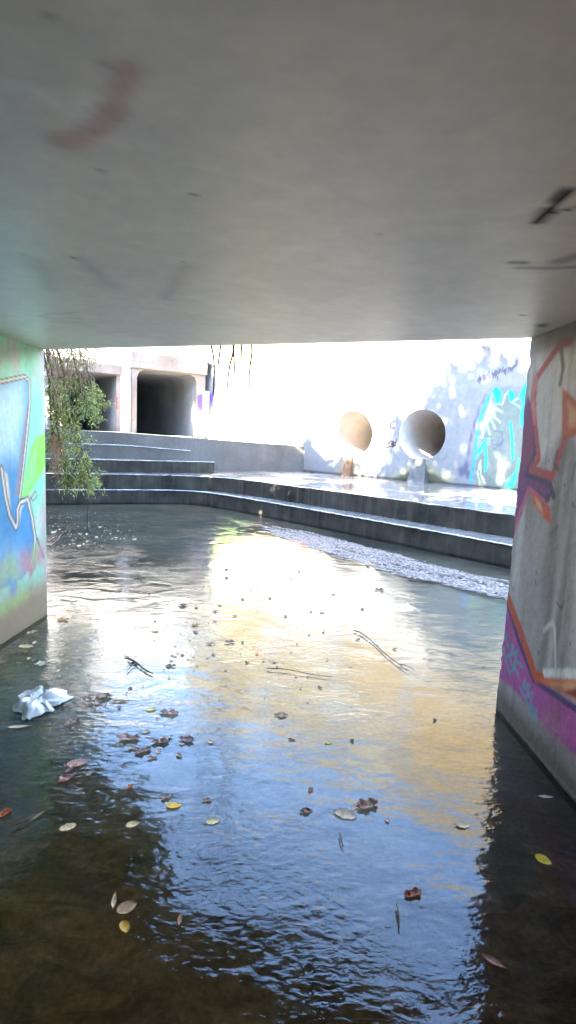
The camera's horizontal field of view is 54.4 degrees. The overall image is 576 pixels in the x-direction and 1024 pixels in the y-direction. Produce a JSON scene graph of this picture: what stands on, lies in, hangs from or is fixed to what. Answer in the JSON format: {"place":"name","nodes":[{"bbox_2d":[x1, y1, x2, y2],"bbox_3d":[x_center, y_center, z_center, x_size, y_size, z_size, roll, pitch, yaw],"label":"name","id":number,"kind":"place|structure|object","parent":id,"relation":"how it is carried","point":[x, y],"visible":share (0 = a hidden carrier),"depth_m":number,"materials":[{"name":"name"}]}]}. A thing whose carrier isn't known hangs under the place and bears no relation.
{"place":"outdoors","nodes":[
{"label":"outdoors","id":0,"kind":"place"},
{"bbox_2d":[46,502,509,587],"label":"water","id":1,"kind":"structure","parent":0,"point":[157,507],"depth_m":9.63,"materials":[{"name":"grey liquid"}]},
{"bbox_2d":[0,808,11,816],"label":"floating leaf","id":2,"kind":"object","parent":1,"relation":"on","point":[5,811],"visible":1,"depth_m":2.04,"materials":[{"name":"orange plant"}]},
{"bbox_2d":[2,725,29,727],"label":"floating leaf","id":3,"kind":"object","parent":1,"relation":"on","point":[16,726],"visible":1,"depth_m":2.63,"materials":[{"name":"beige plant"}]},
{"bbox_2d":[10,813,35,827],"bbox_3d":[-0.941,1.097,1.994,0.015,0.010,0.093,8,9,35],"label":"floating stick","id":4,"kind":"object","parent":1,"relation":"on","point":[13,825],"visible":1,"depth_m":1.98,"materials":[{"name":"wood"}]},
{"bbox_2d":[18,644,33,647],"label":"floating leaf","id":5,"kind":"object","parent":1,"relation":"on","point":[26,646],"visible":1,"depth_m":3.60,"materials":[{"name":"yellow plant"}]},
{"bbox_2d":[24,810,44,824],"bbox_3d":[-0.916,1.103,2.026,0.018,0.008,0.084,6,20,40],"label":"floating leaf","id":6,"kind":"object","parent":1,"relation":"on","point":[36,816],"visible":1,"depth_m":2.03,"materials":[{"name":"beige plant"}]},
{"bbox_2d":[33,661,49,664],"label":"floating leaf","id":7,"kind":"object","parent":1,"relation":"on","point":[41,662],"visible":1,"depth_m":3.34,"materials":[{"name":"beige plant"}]},
{"bbox_2d":[12,685,73,719],"bbox_3d":[-1.269,0.952,2.869,0.312,0.055,0.375,0,8,-15],"label":"plastic bag","id":8,"kind":"object","parent":1,"relation":"on","point":[36,701],"visible":1,"depth_m":2.85,"materials":[{"name":"white plastic"}]},
{"bbox_2d":[55,822,76,830],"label":"floating leaf","id":9,"kind":"object","parent":1,"relation":"on","point":[67,826],"visible":1,"depth_m":1.99,"materials":[{"name":"beige plant"}]},
{"bbox_2d":[57,773,74,781],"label":"floating leaf","id":10,"kind":"object","parent":1,"relation":"on","point":[64,777],"visible":1,"depth_m":2.26,"materials":[{"name":"plant"}]},
{"bbox_2d":[64,717,80,723],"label":"floating leaf","id":11,"kind":"object","parent":1,"relation":"on","point":[69,720],"visible":1,"depth_m":2.69,"materials":[{"name":"plant"}]},
{"bbox_2d":[62,759,87,766],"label":"floating leaf","id":12,"kind":"object","parent":1,"relation":"on","point":[79,761],"visible":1,"depth_m":2.37,"materials":[{"name":"plant"}]},
{"bbox_2d":[90,692,112,697],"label":"floating leaf","id":13,"kind":"object","parent":1,"relation":"on","point":[102,695],"visible":1,"depth_m":2.96,"materials":[{"name":"brown plant"}]},
{"bbox_2d":[111,891,116,912],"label":"floating leaf","id":14,"kind":"object","parent":1,"relation":"on","point":[114,900],"visible":1,"depth_m":1.68,"materials":[{"name":"beige plant"}]},
{"bbox_2d":[109,699,129,701],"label":"floating leaf","id":15,"kind":"object","parent":1,"relation":"on","point":[119,700],"visible":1,"depth_m":2.92,"materials":[{"name":"brown plant"}]},
{"bbox_2d":[119,920,129,931],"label":"floating leaf","id":16,"kind":"object","parent":1,"relation":"on","point":[124,925],"visible":1,"depth_m":1.59,"materials":[{"name":"yellow plant"}]},
{"bbox_2d":[113,901,136,913],"bbox_3d":[-0.483,1.169,1.653,0.079,0.008,0.041,-3,13,-40],"label":"floating leaf","id":17,"kind":"object","parent":1,"relation":"on","point":[125,907],"visible":1,"depth_m":1.66,"materials":[{"name":"beige plant"}]},
{"bbox_2d":[116,733,140,739],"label":"floating leaf","id":18,"kind":"object","parent":1,"relation":"on","point":[124,736],"visible":1,"depth_m":2.57,"materials":[{"name":"plant"}]},
{"bbox_2d":[126,821,139,826],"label":"floating leaf","id":19,"kind":"object","parent":1,"relation":"on","point":[131,823],"visible":1,"depth_m":2.01,"materials":[{"name":"beige plant"}]},
{"bbox_2d":[127,658,152,673],"bbox_3d":[-0.920,0.922,3.325,0.107,0.015,0.283,-5,10,-43],"label":"floating stick","id":20,"kind":"object","parent":1,"relation":"on","point":[136,662],"visible":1,"depth_m":3.35,"materials":[{"name":"brown wood"}]},
{"bbox_2d":[134,746,150,753],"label":"floating leaf","id":21,"kind":"object","parent":1,"relation":"on","point":[144,749],"visible":1,"depth_m":2.48,"materials":[{"name":"plant"}]},
{"bbox_2d":[152,738,169,742],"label":"floating leaf","id":22,"kind":"object","parent":1,"relation":"on","point":[158,741],"visible":1,"depth_m":2.56,"materials":[{"name":"brown plant"}]},
{"bbox_2d":[160,709,178,714],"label":"floating leaf","id":23,"kind":"object","parent":1,"relation":"on","point":[171,711],"visible":1,"depth_m":2.83,"materials":[{"name":"plant"}]},
{"bbox_2d":[163,802,181,807],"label":"floating leaf","id":24,"kind":"object","parent":1,"relation":"on","point":[173,804],"visible":1,"depth_m":2.12,"materials":[{"name":"yellow plant"}]},
{"bbox_2d":[177,912,181,927],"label":"floating leaf","id":25,"kind":"object","parent":1,"relation":"on","point":[179,919],"visible":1,"depth_m":1.62,"materials":[{"name":"brown plant"}]},
{"bbox_2d":[179,736,194,741],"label":"floating leaf","id":26,"kind":"object","parent":1,"relation":"on","point":[187,739],"visible":1,"depth_m":2.58,"materials":[{"name":"plant"}]},
{"bbox_2d":[49,514,333,755],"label":"leaf flecks","id":27,"kind":"object","parent":1,"relation":"on","point":[122,754],"visible":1,"depth_m":3.30,"materials":[{"name":"brown plant"}]},
{"bbox_2d":[203,818,219,823],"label":"floating leaf","id":28,"kind":"object","parent":1,"relation":"on","point":[212,820],"visible":1,"depth_m":2.05,"materials":[{"name":"beige plant"}]},
{"bbox_2d":[275,712,287,716],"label":"floating leaf","id":29,"kind":"object","parent":1,"relation":"on","point":[281,714],"visible":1,"depth_m":2.85,"materials":[{"name":"brown plant"}]},
{"bbox_2d":[268,668,331,676],"bbox_3d":[0.066,0.960,3.366,0.399,0.010,0.019,4,8,12],"label":"floating stick","id":30,"kind":"object","parent":1,"relation":"on","point":[298,671],"visible":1,"depth_m":3.37,"materials":[{"name":"brown wood"}]},
{"bbox_2d":[300,807,312,812],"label":"floating leaf","id":31,"kind":"object","parent":1,"relation":"on","point":[305,809],"visible":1,"depth_m":2.13,"materials":[{"name":"plant"}]},
{"bbox_2d":[328,807,356,818],"bbox_3d":[0.206,1.137,2.118,0.112,0.009,0.058,8,14,19],"label":"floating leaf","id":32,"kind":"object","parent":1,"relation":"on","point":[348,814],"visible":1,"depth_m":2.12,"materials":[{"name":"grey plant"}]},
{"bbox_2d":[357,798,377,808],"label":"floating leaf","id":33,"kind":"object","parent":1,"relation":"on","point":[370,802],"visible":1,"depth_m":2.17,"materials":[{"name":"brown plant"}]},
{"bbox_2d":[257,524,508,599],"bbox_3d":[0.949,0.527,7.004,0.933,0.003,5.037,-3,9,-37],"label":"foam scum","id":34,"kind":"object","parent":1,"relation":"on","point":[456,575],"visible":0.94,"depth_m":6.56,"materials":[{"name":"white liquid"}]},
{"bbox_2d":[354,630,412,670],"bbox_3d":[0.635,0.928,3.798,0.050,0.014,0.762,0,8,-20],"label":"floating stick","id":35,"kind":"object","parent":1,"relation":"on","point":[383,651],"visible":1,"depth_m":3.74,"materials":[{"name":"wood"}]},
{"bbox_2d":[396,903,399,927],"bbox_3d":[0.327,1.196,1.662,0.007,0.010,0.080,3,8,4],"label":"floating stick","id":36,"kind":"object","parent":1,"relation":"on","point":[398,916],"visible":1,"depth_m":1.65,"materials":[{"name":"grey wood"}]},
{"bbox_2d":[404,887,420,896],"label":"floating leaf","id":37,"kind":"object","parent":1,"relation":"on","point":[414,891],"visible":1,"depth_m":1.75,"materials":[{"name":"brown plant"}]},
{"bbox_2d":[452,821,469,827],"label":"floating leaf","id":38,"kind":"object","parent":1,"relation":"on","point":[462,824],"visible":1,"depth_m":2.09,"materials":[{"name":"beige plant"}]},
{"bbox_2d":[474,950,506,967],"bbox_3d":[0.557,1.229,1.542,0.091,0.008,0.020,9,14,34],"label":"floating leaf","id":39,"kind":"object","parent":1,"relation":"on","point":[491,959],"visible":1,"depth_m":1.54,"materials":[{"name":"plant"}]},
{"bbox_2d":[533,853,550,863],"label":"floating leaf","id":40,"kind":"object","parent":1,"relation":"on","point":[542,858],"visible":1,"depth_m":1.93,"materials":[{"name":"yellow plant"}]},
{"bbox_2d":[535,795,551,797],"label":"floating leaf","id":41,"kind":"object","parent":1,"relation":"on","point":[545,796],"visible":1,"depth_m":2.28,"materials":[{"name":"grey plant"}]},
{"bbox_2d":[0,504,575,1023],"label":"stream bed","id":42,"kind":"object","parent":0,"point":[276,896],"depth_m":2.25,"materials":[{"name":"liquid"}]},
{"bbox_2d":[45,429,516,568],"bbox_3d":[-0.431,-0.566,10.580,18.082,1.622,8.871,9,10,43],"label":"stepped weir","id":43,"kind":"object","parent":42,"relation":"on","point":[277,482],"visible":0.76,"depth_m":10.75,"materials":[{"name":"concrete"}]},
{"bbox_2d":[44,346,209,436],"bbox_3d":[-7.553,-5.648,18.450,7.917,5.880,9.230,-2,9,-32],"label":"twin culvert outlet","id":44,"kind":"object","parent":43,"relation":"on","point":[155,390],"visible":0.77,"depth_m":16.69,"materials":[{"name":"concrete"}]},
{"bbox_2d":[192,338,530,490],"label":"retaining wall","id":45,"kind":"structure","parent":43,"relation":"on","point":[347,408],"depth_m":13.21,"materials":[{"name":"concrete"}]},
{"bbox_2d":[0,0,575,812],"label":"road culvert","id":46,"kind":"object","parent":42,"relation":"on","point":[212,172],"visible":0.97,"depth_m":1.34,"materials":[{"name":"concrete"}]},
{"bbox_2d":[245,345,252,393],"bbox_3d":[-0.502,-2.817,7.159,0.172,2.586,0.084,-2,9,-31],"label":"hanging vine","id":47,"kind":"object","parent":46,"relation":"hanging from","point":[250,367],"visible":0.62,"depth_m":7.31,"materials":[{"name":"plant"}]},
{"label":"bank tree","id":48,"kind":"object","parent":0,"visible":0},
{"bbox_2d":[44,348,114,498],"bbox_3d":[-2.335,-1.181,5.825,1.139,2.179,0.816,3,8,0],"label":"hanging bush","id":49,"kind":"object","parent":48,"relation":"hanging from","point":[55,413],"visible":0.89,"depth_m":5.84,"materials":[{"name":"green plant"}]},
{"bbox_2d":[83,349,89,532],"bbox_3d":[-2.349,-1.724,6.426,0.119,4.022,0.170,3,8,0],"label":"hanging vine","id":50,"kind":"object","parent":48,"relation":"hanging from","point":[87,451],"visible":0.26,"depth_m":6.57,"materials":[{"name":"brown plant"}]},
{"bbox_2d":[210,346,214,395],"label":"hanging vine","id":51,"kind":"object","parent":48,"relation":"hanging from","point":[211,349],"visible":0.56,"depth_m":7.03,"materials":[{"name":"plant"}]},
{"bbox_2d":[217,345,220,364],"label":"hanging vine","id":52,"kind":"object","parent":48,"relation":"hanging from","point":[219,355],"visible":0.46,"depth_m":6.80,"materials":[{"name":"plant"}]},
{"bbox_2d":[220,345,243,405],"bbox_3d":[-0.671,-2.713,7.084,0.304,2.733,0.181,1,8,-8],"label":"hanging vine","id":53,"kind":"object","parent":48,"relation":"hanging from","point":[229,372],"visible":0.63,"depth_m":7.23,"materials":[{"name":"brown plant"}]},
{"bbox_2d":[232,345,234,393],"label":"hanging vine","id":54,"kind":"object","parent":48,"relation":"hanging from","point":[234,370],"visible":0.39,"depth_m":7.41,"materials":[{"name":"plant"}]}
]}

